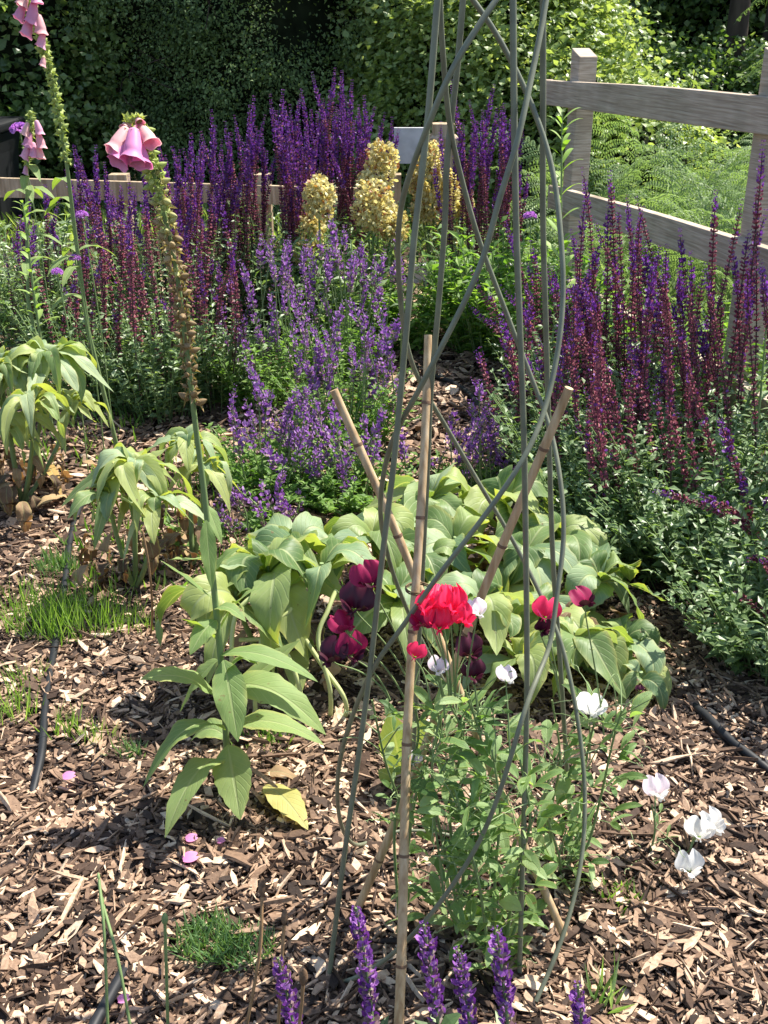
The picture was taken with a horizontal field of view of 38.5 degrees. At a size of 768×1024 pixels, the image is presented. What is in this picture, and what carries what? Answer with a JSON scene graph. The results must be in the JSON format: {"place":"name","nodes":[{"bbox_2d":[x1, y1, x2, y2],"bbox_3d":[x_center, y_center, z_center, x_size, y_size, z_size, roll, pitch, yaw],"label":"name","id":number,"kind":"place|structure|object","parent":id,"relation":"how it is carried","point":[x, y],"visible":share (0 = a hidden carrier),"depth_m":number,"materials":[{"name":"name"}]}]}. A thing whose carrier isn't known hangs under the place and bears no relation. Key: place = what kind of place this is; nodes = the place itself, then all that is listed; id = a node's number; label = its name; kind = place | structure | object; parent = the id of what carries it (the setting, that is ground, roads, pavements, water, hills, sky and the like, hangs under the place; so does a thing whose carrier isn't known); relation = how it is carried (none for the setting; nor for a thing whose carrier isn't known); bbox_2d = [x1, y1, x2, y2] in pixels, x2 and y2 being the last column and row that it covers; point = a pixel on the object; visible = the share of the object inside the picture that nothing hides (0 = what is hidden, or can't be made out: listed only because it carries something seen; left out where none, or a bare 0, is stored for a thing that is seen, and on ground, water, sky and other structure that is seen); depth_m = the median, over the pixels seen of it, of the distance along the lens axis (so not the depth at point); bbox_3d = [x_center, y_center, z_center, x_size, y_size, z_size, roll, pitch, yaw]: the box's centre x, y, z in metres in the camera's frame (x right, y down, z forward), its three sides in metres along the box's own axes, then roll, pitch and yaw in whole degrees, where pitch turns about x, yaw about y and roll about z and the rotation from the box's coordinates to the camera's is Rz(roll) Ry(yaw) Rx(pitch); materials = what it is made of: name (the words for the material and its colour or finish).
{"place":"outdoors","nodes":[
{"label":"outdoors","id":0,"kind":"place"},
{"bbox_2d":[0,198,584,254],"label":"rough grass","id":1,"kind":"structure","parent":0,"point":[66,210],"depth_m":6.85,"materials":[{"name":"green plant"}]},
{"bbox_2d":[0,168,767,1023],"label":"ground","id":2,"kind":"structure","parent":0,"point":[406,252],"depth_m":3.63,"materials":[{"name":"soil"}]},
{"bbox_2d":[0,116,33,224],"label":"wheelie bin","id":3,"kind":"object","parent":2,"relation":"on","point":[9,155],"visible":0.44,"depth_m":6.93,"materials":[{"name":"black plastic"}]},
{"bbox_2d":[4,108,62,336],"bbox_3d":[-1.130,-0.811,3.681,0.171,1.025,0.246,-13,27,-26],"label":"foxglove","id":4,"kind":"object","parent":2,"relation":"on","point":[31,150],"visible":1,"depth_m":3.48,"materials":[{"name":"green plant"}]},
{"bbox_2d":[12,200,58,422],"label":"leafy stalk","id":5,"kind":"object","parent":2,"relation":"on","point":[38,313],"visible":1,"depth_m":3.40,"materials":[{"name":"green plant"}]},
{"bbox_2d":[0,186,105,350],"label":"purple salvia","id":6,"kind":"object","parent":2,"relation":"on","point":[17,295],"visible":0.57,"depth_m":4.28,"materials":[{"name":"green plant"}]},
{"bbox_2d":[0,336,112,531],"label":"broadleaf plant","id":7,"kind":"object","parent":2,"relation":"on","point":[43,359],"visible":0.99,"depth_m":3.01,"materials":[{"name":"green plant"}]},
{"bbox_2d":[4,189,162,411],"bbox_3d":[-1.038,-0.716,3.775,0.554,0.773,0.544,0,24,0],"label":"purple salvia","id":8,"kind":"object","parent":2,"relation":"on","point":[89,382],"visible":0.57,"depth_m":3.78,"materials":[{"name":"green plant"}]},
{"bbox_2d":[0,0,173,212],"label":"laurel shrub","id":9,"kind":"object","parent":2,"relation":"on","point":[24,89],"visible":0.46,"depth_m":7.48,"materials":[{"name":"green plant"}]},
{"bbox_2d":[19,144,164,351],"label":"purple salvia","id":10,"kind":"object","parent":2,"relation":"on","point":[129,213],"visible":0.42,"depth_m":4.37,"materials":[{"name":"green plant"}]},
{"bbox_2d":[61,442,203,592],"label":"broadleaf plant","id":11,"kind":"object","parent":2,"relation":"on","point":[128,468],"visible":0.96,"depth_m":2.51,"materials":[{"name":"green plant"}]},
{"bbox_2d":[66,192,226,426],"bbox_3d":[-0.789,-0.684,3.702,0.520,0.777,0.545,21,32,38],"label":"purple salvia","id":12,"kind":"object","parent":2,"relation":"on","point":[160,395],"visible":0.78,"depth_m":3.69,"materials":[{"name":"green plant"}]},
{"bbox_2d":[81,133,241,356],"bbox_3d":[-0.892,-1.040,4.351,0.617,0.885,0.601,0,24,0],"label":"purple salvia","id":13,"kind":"object","parent":2,"relation":"on","point":[187,221],"visible":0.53,"depth_m":4.31,"materials":[{"name":"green plant"}]},
{"bbox_2d":[137,424,240,569],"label":"broadleaf plant","id":14,"kind":"object","parent":2,"relation":"on","point":[181,439],"visible":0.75,"depth_m":2.71,"materials":[{"name":"green plant"}]},
{"bbox_2d":[0,173,400,260],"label":"back fence","id":15,"kind":"object","parent":2,"relation":"on","point":[60,189],"visible":0.29,"depth_m":5.99,"materials":[{"name":"brown wood"}]},
{"bbox_2d":[19,0,400,211],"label":"conifer tree","id":16,"kind":"object","parent":2,"relation":"on","point":[225,60],"visible":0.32,"depth_m":7.47,"materials":[{"name":"green plant"}]},
{"bbox_2d":[135,192,284,415],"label":"purple salvia","id":17,"kind":"object","parent":2,"relation":"on","point":[211,396],"visible":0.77,"depth_m":3.77,"materials":[{"name":"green plant"}]},
{"bbox_2d":[156,96,291,333],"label":"purple salvia","id":18,"kind":"object","parent":2,"relation":"on","point":[253,151],"visible":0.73,"depth_m":4.54,"materials":[{"name":"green plant"}]},
{"bbox_2d":[164,467,305,551],"bbox_3d":[-0.404,0.022,2.924,0.428,0.342,0.306,-5,25,-10],"label":"lilac catmint","id":19,"kind":"object","parent":2,"relation":"on","point":[254,520],"visible":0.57,"depth_m":2.91,"materials":[{"name":"purple plant"}]},
{"bbox_2d":[246,877,265,1023],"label":"seed stalk","id":20,"kind":"object","parent":2,"relation":"on","point":[262,887],"visible":1,"depth_m":1.45,"materials":[{"name":"plant"}]},
{"bbox_2d":[155,511,396,718],"bbox_3d":[-0.221,0.218,2.291,0.494,0.404,0.439,0,24,0],"label":"broadleaf plant","id":21,"kind":"object","parent":2,"relation":"on","point":[275,559],"visible":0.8,"depth_m":2.15,"materials":[{"name":"green plant"}]},
{"bbox_2d":[214,89,353,332],"bbox_3d":[-0.437,-1.273,4.717,0.609,1.006,0.638,-21,32,-39],"label":"purple salvia","id":22,"kind":"object","parent":2,"relation":"on","point":[290,210],"visible":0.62,"depth_m":4.57,"materials":[{"name":"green plant"}]},
{"bbox_2d":[239,173,394,343],"bbox_3d":[-0.279,-1.022,4.552,0.694,0.737,0.640,0,24,0],"label":"spurge","id":23,"kind":"object","parent":2,"relation":"on","point":[319,203],"visible":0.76,"depth_m":4.49,"materials":[{"name":"green plant"}]},
{"bbox_2d":[259,398,419,516],"bbox_3d":[-0.110,-0.164,3.123,0.488,0.341,0.520,0,24,0],"label":"lilac catmint","id":24,"kind":"object","parent":2,"relation":"on","point":[343,482],"visible":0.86,"depth_m":3.10,"materials":[{"name":"purple plant"}]},
{"bbox_2d":[272,68,410,311],"bbox_3d":[-0.193,-1.427,4.964,0.651,1.082,0.599,0,24,0],"label":"purple salvia","id":25,"kind":"object","parent":2,"relation":"on","point":[346,139],"visible":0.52,"depth_m":4.83,"materials":[{"name":"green plant"}]},
{"bbox_2d":[291,137,447,321],"bbox_3d":[-0.059,-1.140,4.667,0.668,0.840,0.678,0,24,0],"label":"spurge","id":26,"kind":"object","parent":2,"relation":"on","point":[368,195],"visible":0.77,"depth_m":4.59,"materials":[{"name":"yellow plant"}]},
{"bbox_2d":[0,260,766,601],"bbox_3d":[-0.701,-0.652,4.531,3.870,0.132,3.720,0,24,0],"label":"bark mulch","id":27,"kind":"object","parent":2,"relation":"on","point":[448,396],"visible":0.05,"depth_m":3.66,"materials":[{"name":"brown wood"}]},
{"bbox_2d":[0,213,80,330],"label":"leafy plant","id":28,"kind":"object","parent":27,"relation":"on","point":[3,285],"visible":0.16,"depth_m":4.87,"materials":[{"name":"green plant"}]},
{"bbox_2d":[12,0,117,444],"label":"foxglove","id":29,"kind":"object","parent":27,"relation":"on","point":[33,23],"visible":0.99,"depth_m":2.97,"materials":[{"name":"green plant"}]},
{"bbox_2d":[195,233,333,415],"bbox_3d":[-0.447,-0.651,3.819,0.546,0.622,0.523,0,24,0],"label":"lilac catmint","id":30,"kind":"object","parent":27,"relation":"on","point":[267,380],"visible":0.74,"depth_m":3.82,"materials":[{"name":"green plant"}]},
{"bbox_2d":[204,358,348,504],"bbox_3d":[-0.320,-0.235,3.180,0.520,0.441,0.462,-11,27,-23],"label":"lilac catmint","id":31,"kind":"object","parent":27,"relation":"on","point":[240,471],"visible":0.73,"depth_m":3.15,"materials":[{"name":"purple plant"}]},
{"bbox_2d":[255,237,407,346],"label":"leafy plant","id":32,"kind":"object","parent":27,"relation":"on","point":[330,299],"visible":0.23,"depth_m":4.50,"materials":[{"name":"green plant"}]},
{"bbox_2d":[260,214,405,386],"bbox_3d":[-0.185,-0.797,4.153,0.518,0.608,0.502,21,32,38],"label":"lilac catmint","id":33,"kind":"object","parent":27,"relation":"on","point":[347,324],"visible":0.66,"depth_m":4.12,"materials":[{"name":"purple plant"}]},
{"bbox_2d":[269,298,421,449],"bbox_3d":[-0.117,-0.454,3.511,0.486,0.518,0.528,-8,26,-17],"label":"lilac catmint","id":34,"kind":"object","parent":27,"relation":"on","point":[368,403],"visible":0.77,"depth_m":3.50,"materials":[{"name":"purple plant"}]},
{"bbox_2d":[362,271,455,353],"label":"leafy plant","id":35,"kind":"object","parent":27,"relation":"on","point":[422,321],"visible":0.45,"depth_m":4.52,"materials":[{"name":"green plant"}]},
{"bbox_2d":[416,379,516,496],"bbox_3d":[0.240,-0.233,3.200,0.348,0.375,0.331,-16,29,-31],"label":"lilac catmint","id":36,"kind":"object","parent":27,"relation":"on","point":[472,447],"visible":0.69,"depth_m":3.16,"materials":[{"name":"purple plant"}]},
{"bbox_2d":[414,215,579,362],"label":"leafy plant","id":37,"kind":"object","parent":27,"relation":"on","point":[475,335],"visible":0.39,"depth_m":4.40,"materials":[{"name":"green plant"}]},
{"bbox_2d":[579,293,767,439],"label":"leafy plant","id":38,"kind":"object","parent":27,"relation":"on","point":[725,325],"visible":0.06,"depth_m":3.49,"materials":[{"name":"green plant"}]},
{"bbox_2d":[0,490,767,1023],"bbox_3d":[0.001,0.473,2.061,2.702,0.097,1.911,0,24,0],"label":"bark mulch","id":39,"kind":"object","parent":2,"relation":"on","point":[218,1009],"visible":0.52,"depth_m":1.85,"materials":[{"name":"brown wood"}]},
{"bbox_2d":[0,669,45,724],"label":"grass tuft","id":40,"kind":"object","parent":39,"relation":"on","point":[27,710],"visible":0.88,"depth_m":2.19,"materials":[{"name":"green plant"}]},
{"bbox_2d":[0,560,76,641],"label":"grass tuft","id":41,"kind":"object","parent":39,"relation":"on","point":[33,613],"visible":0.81,"depth_m":2.49,"materials":[{"name":"green plant"}]},
{"bbox_2d":[29,543,83,577],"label":"grass tuft","id":42,"kind":"object","parent":39,"relation":"on","point":[63,560],"visible":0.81,"depth_m":2.77,"materials":[{"name":"green plant"}]},
{"bbox_2d":[29,505,84,791],"bbox_3d":[-0.754,0.251,2.572,0.034,0.060,1.330,-4,25,-9],"label":"irrigation pipe","id":43,"kind":"object","parent":39,"relation":"on","point":[41,755],"visible":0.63,"depth_m":2.24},
{"bbox_2d":[21,562,139,646],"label":"grass tuft","id":44,"kind":"object","parent":39,"relation":"on","point":[81,616],"visible":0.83,"depth_m":2.48,"materials":[{"name":"green plant"}]},
{"bbox_2d":[88,950,135,1023],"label":"irrigation pipe","id":45,"kind":"object","parent":39,"relation":"on","point":[99,1013],"visible":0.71,"depth_m":1.57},
{"bbox_2d":[77,589,157,639],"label":"grass tuft","id":46,"kind":"object","parent":39,"relation":"on","point":[132,617],"visible":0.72,"depth_m":2.48,"materials":[{"name":"green plant"}]},
{"bbox_2d":[163,900,258,967],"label":"fine leaved weed","id":47,"kind":"object","parent":39,"relation":"on","point":[193,939],"visible":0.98,"depth_m":1.67,"materials":[{"name":"green plant"}]},
{"bbox_2d":[104,111,325,836],"bbox_3d":[-0.254,-0.004,1.726,0.308,1.176,0.306,0,24,0],"label":"foxglove","id":48,"kind":"object","parent":39,"relation":"on","point":[232,689],"visible":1,"depth_m":1.85,"materials":[{"name":"green plant"}]},
{"bbox_2d":[209,916,280,972],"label":"fine leaved weed","id":49,"kind":"object","parent":39,"relation":"on","point":[244,949],"visible":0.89,"depth_m":1.66,"materials":[{"name":"green plant"}]},
{"bbox_2d":[263,784,307,829],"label":"fallen leaf","id":50,"kind":"object","parent":39,"relation":"on","point":[286,801],"visible":1,"depth_m":1.93,"materials":[{"name":"yellow plant"}]},
{"bbox_2d":[272,957,302,1023],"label":"violet salvia","id":51,"kind":"object","parent":39,"relation":"on","point":[282,977],"visible":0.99,"depth_m":1.36,"materials":[{"name":"purple plant"}]},
{"bbox_2d":[350,905,388,1023],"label":"violet salvia","id":52,"kind":"object","parent":39,"relation":"on","point":[366,973],"visible":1,"depth_m":1.29,"materials":[{"name":"purple plant"}]},
{"bbox_2d":[318,559,474,924],"bbox_3d":[0.034,0.351,1.564,0.241,0.665,0.164,0,24,0],"label":"sweet pea","id":53,"kind":"object","parent":39,"relation":"on","point":[356,592],"visible":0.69,"depth_m":1.47,"materials":[{"name":"green plant"}]},
{"bbox_2d":[378,713,425,781],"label":"broadleaf seedling","id":54,"kind":"object","parent":39,"relation":"on","point":[387,728],"visible":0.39,"depth_m":1.97,"materials":[{"name":"green plant"}]},
{"bbox_2d":[394,335,431,1023],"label":"bamboo cane","id":55,"kind":"object","parent":39,"relation":"on","point":[401,955],"visible":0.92,"depth_m":1.48,"materials":[{"name":"brown"}]},
{"bbox_2d":[412,920,461,1023],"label":"violet salvia","id":56,"kind":"object","parent":39,"relation":"on","point":[437,1008],"visible":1,"depth_m":1.34,"materials":[{"name":"purple plant"}]},
{"bbox_2d":[330,388,567,936],"bbox_3d":[0.101,0.235,1.555,0.385,0.804,0.016,12,27,24],"label":"bamboo cane","id":57,"kind":"object","parent":39,"relation":"on","point":[357,442],"visible":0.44,"depth_m":1.51,"materials":[{"name":"brown"}]},
{"bbox_2d":[355,386,573,908],"bbox_3d":[0.089,0.246,1.546,0.288,0.899,0.015,4,25,10],"label":"bamboo cane","id":58,"kind":"object","parent":39,"relation":"on","point":[503,542],"visible":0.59,"depth_m":1.45,"materials":[{"name":"brown"}]},
{"bbox_2d":[451,945,477,1023],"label":"violet salvia","id":59,"kind":"object","parent":39,"relation":"on","point":[462,975],"visible":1,"depth_m":1.31,"materials":[{"name":"purple plant"}]},
{"bbox_2d":[392,664,587,971],"bbox_3d":[0.144,0.445,1.545,0.267,0.511,0.238,0,24,0],"label":"sweet pea","id":60,"kind":"object","parent":39,"relation":"on","point":[504,825],"visible":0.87,"depth_m":1.52,"materials":[{"name":"green plant"}]},
{"bbox_2d":[488,925,515,1023],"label":"violet salvia","id":61,"kind":"object","parent":39,"relation":"on","point":[502,976],"visible":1,"depth_m":1.32,"materials":[{"name":"purple plant"}]},
{"bbox_2d":[514,585,652,890],"bbox_3d":[0.299,0.349,1.676,0.202,0.578,0.202,0,24,0],"label":"sweet pea","id":62,"kind":"object","parent":39,"relation":"on","point":[594,704],"visible":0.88,"depth_m":1.67,"materials":[{"name":"green plant"}]},
{"bbox_2d":[585,954,634,1013],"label":"fine leaved weed","id":63,"kind":"object","parent":39,"relation":"on","point":[611,982],"visible":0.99,"depth_m":1.57,"materials":[{"name":"green plant"}]},
{"bbox_2d":[559,344,767,604],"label":"purple salvia","id":64,"kind":"object","parent":39,"relation":"on","point":[736,516],"visible":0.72,"depth_m":2.64,"materials":[{"name":"green plant"}]},
{"bbox_2d":[682,696,767,774],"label":"irrigation pipe","id":65,"kind":"object","parent":39,"relation":"on","point":[724,734],"visible":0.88,"depth_m":2.12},
{"bbox_2d":[324,462,501,658],"bbox_3d":[0.070,0.146,2.490,0.487,0.357,0.702,-9,26,-19],"label":"broadleaf plant","id":66,"kind":"object","parent":2,"relation":"on","point":[452,521],"visible":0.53,"depth_m":2.41,"materials":[{"name":"green plant"}]},
{"bbox_2d":[345,139,497,309],"bbox_3d":[0.242,-1.290,5.028,0.691,0.794,0.634,14,28,28],"label":"spurge","id":67,"kind":"object","parent":2,"relation":"on","point":[428,199],"visible":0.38,"depth_m":4.95,"materials":[{"name":"green plant"}]},
{"bbox_2d":[394,122,458,262],"bbox_3d":[0.213,-1.609,5.750,0.326,0.800,0.150,0,24,0],"label":"capped post","id":68,"kind":"object","parent":2,"relation":"on","point":[409,138],"visible":0.39,"depth_m":5.56,"materials":[{"name":"grey wood"}]},
{"bbox_2d":[327,0,586,1001],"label":"plant obelisk","id":69,"kind":"object","parent":2,"relation":"on","point":[453,72],"visible":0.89,"depth_m":1.35,"materials":[{"name":"grey metal"}]},
{"bbox_2d":[394,582,546,936],"bbox_3d":[0.117,0.362,1.547,0.226,0.660,0.174,-8,26,-16],"label":"sweet pea","id":70,"kind":"object","parent":2,"relation":"on","point":[445,606],"visible":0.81,"depth_m":1.48,"materials":[{"name":"green plant"}]},
{"bbox_2d":[423,79,550,315],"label":"purple salvia","id":71,"kind":"object","parent":2,"relation":"on","point":[504,150],"visible":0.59,"depth_m":4.70,"materials":[{"name":"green plant"}]},
{"bbox_2d":[316,0,749,254],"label":"ivy bush","id":72,"kind":"object","parent":2,"relation":"on","point":[396,77],"visible":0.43,"depth_m":6.81,"materials":[{"name":"green plant"}]},
{"bbox_2d":[436,463,629,667],"bbox_3d":[0.321,0.142,2.483,0.470,0.366,0.699,6,25,13],"label":"broadleaf plant","id":73,"kind":"object","parent":2,"relation":"on","point":[503,614],"visible":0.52,"depth_m":2.41,"materials":[{"name":"green plant"}]},
{"bbox_2d":[468,220,629,408],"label":"purple salvia","id":74,"kind":"object","parent":2,"relation":"on","point":[539,326],"visible":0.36,"depth_m":3.74,"materials":[{"name":"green plant"}]},
{"bbox_2d":[471,270,629,469],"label":"purple salvia","id":75,"kind":"object","parent":2,"relation":"on","point":[512,365],"visible":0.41,"depth_m":3.18,"materials":[{"name":"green plant"}]},
{"bbox_2d":[467,247,642,373],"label":"leafy plant","id":76,"kind":"object","parent":2,"relation":"on","point":[552,260],"visible":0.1,"depth_m":4.13,"materials":[{"name":"green plant"}]},
{"bbox_2d":[539,106,582,341],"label":"lily stem","id":77,"kind":"object","parent":2,"relation":"on","point":[564,142],"visible":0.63,"depth_m":3.77,"materials":[{"name":"green plant"}]},
{"bbox_2d":[462,542,672,709],"bbox_3d":[0.436,0.281,2.321,0.371,0.267,0.572,14,28,28],"label":"broadleaf plant","id":78,"kind":"object","parent":2,"relation":"on","point":[622,640],"visible":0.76,"depth_m":2.24,"materials":[{"name":"green plant"}]},
{"bbox_2d":[488,241,709,509],"bbox_3d":[0.607,-0.348,2.986,0.586,0.759,0.576,18,30,35],"label":"purple salvia","id":79,"kind":"object","parent":2,"relation":"on","point":[644,361],"visible":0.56,"depth_m":2.90,"materials":[{"name":"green plant"}]},
{"bbox_2d":[495,167,703,434],"bbox_3d":[0.656,-0.573,3.311,0.654,0.898,0.642,0,24,0],"label":"purple salvia","id":80,"kind":"object","parent":2,"relation":"on","point":[618,298],"visible":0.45,"depth_m":3.27,"materials":[{"name":"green plant"}]},
{"bbox_2d":[508,154,703,290],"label":"fern","id":81,"kind":"object","parent":2,"relation":"on","point":[601,227],"visible":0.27,"depth_m":4.95,"materials":[{"name":"green plant"}]},
{"bbox_2d":[484,363,731,519],"bbox_3d":[0.630,-0.192,3.048,0.678,0.423,0.664,9,26,19],"label":"purple salvia","id":82,"kind":"object","parent":2,"relation":"on","point":[497,419],"visible":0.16,"depth_m":2.94,"materials":[{"name":"green plant"}]},
{"bbox_2d":[470,112,745,233],"bbox_3d":[1.235,-1.942,6.285,1.527,0.905,1.026,18,30,34],"label":"fern","id":83,"kind":"object","parent":2,"relation":"on","point":[605,143],"visible":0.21,"depth_m":6.18,"materials":[{"name":"green plant"}]},
{"bbox_2d":[490,146,747,278],"bbox_3d":[1.066,-1.417,5.345,1.364,0.731,1.281,0,24,0],"label":"fern","id":84,"kind":"object","parent":2,"relation":"on","point":[624,174],"visible":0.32,"depth_m":5.47,"materials":[{"name":"green plant"}]},
{"bbox_2d":[499,330,767,581],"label":"purple salvia","id":85,"kind":"object","parent":2,"relation":"on","point":[615,540],"visible":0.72,"depth_m":2.67,"materials":[{"name":"green plant"}]},
{"bbox_2d":[538,146,751,281],"bbox_3d":[1.475,-1.593,5.788,1.446,0.681,1.193,0,24,0],"label":"fern","id":86,"kind":"object","parent":2,"relation":"on","point":[702,177],"visible":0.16,"depth_m":5.75,"materials":[{"name":"green plant"}]},
{"bbox_2d":[522,165,767,447],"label":"ground cover","id":87,"kind":"object","parent":2,"relation":"on","point":[671,291],"visible":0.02,"depth_m":5.11,"materials":[{"name":"green plant"}]},
{"bbox_2d":[546,47,767,445],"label":"wooden fence","id":88,"kind":"object","parent":2,"relation":"on","point":[584,92],"visible":0.56,"depth_m":3.61,"materials":[{"name":"grey wood"}]},
{"bbox_2d":[572,165,744,324],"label":"fern","id":89,"kind":"object","parent":2,"relation":"on","point":[724,200],"visible":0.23,"depth_m":4.47,"materials":[{"name":"green plant"}]},
{"bbox_2d":[586,122,747,317],"bbox_3d":[1.386,-1.325,4.939,0.965,0.900,1.344,10,26,20],"label":"fern","id":90,"kind":"object","parent":2,"relation":"on","point":[674,157],"visible":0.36,"depth_m":4.86,"materials":[{"name":"green plant"}]},
{"bbox_2d":[595,133,752,217],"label":"fern","id":91,"kind":"object","parent":2,"relation":"on","point":[723,146],"visible":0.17,"depth_m":6.35,"materials":[{"name":"green plant"}]},
{"bbox_2d":[624,773,725,880],"bbox_3d":[0.457,0.559,1.806,0.217,0.224,0.136,0,24,0],"label":"sweet pea","id":92,"kind":"object","parent":2,"relation":"on","point":[707,825],"visible":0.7,"depth_m":1.81,"materials":[{"name":"white plant"}]},
{"bbox_2d":[602,140,767,475],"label":"purple salvia","id":93,"kind":"object","parent":2,"relation":"on","point":[715,389],"visible":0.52,"depth_m":3.00,"materials":[{"name":"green plant"}]},
{"bbox_2d":[604,263,767,536],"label":"purple salvia","id":94,"kind":"object","parent":2,"relation":"on","point":[696,357],"visible":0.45,"depth_m":2.83,"materials":[{"name":"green plant"}]},
{"bbox_2d":[606,0,767,70],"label":"woodland tree","id":95,"kind":"object","parent":2,"relation":"on","point":[697,18],"visible":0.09,"depth_m":10.38,"materials":[{"name":"green plant"}]},
{"bbox_2d":[606,0,767,184],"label":"bush","id":96,"kind":"object","parent":2,"relation":"on","point":[736,51],"visible":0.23,"depth_m":8.57,"materials":[{"name":"green plant"}]},
{"bbox_2d":[651,148,750,276],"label":"fern","id":97,"kind":"object","parent":2,"relation":"on","point":[728,178],"visible":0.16,"depth_m":5.24,"materials":[{"name":"green plant"}]},
{"bbox_2d":[640,491,767,685],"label":"purple salvia","id":98,"kind":"object","parent":2,"relation":"on","point":[746,625],"visible":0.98,"depth_m":2.31,"materials":[{"name":"green plant"}]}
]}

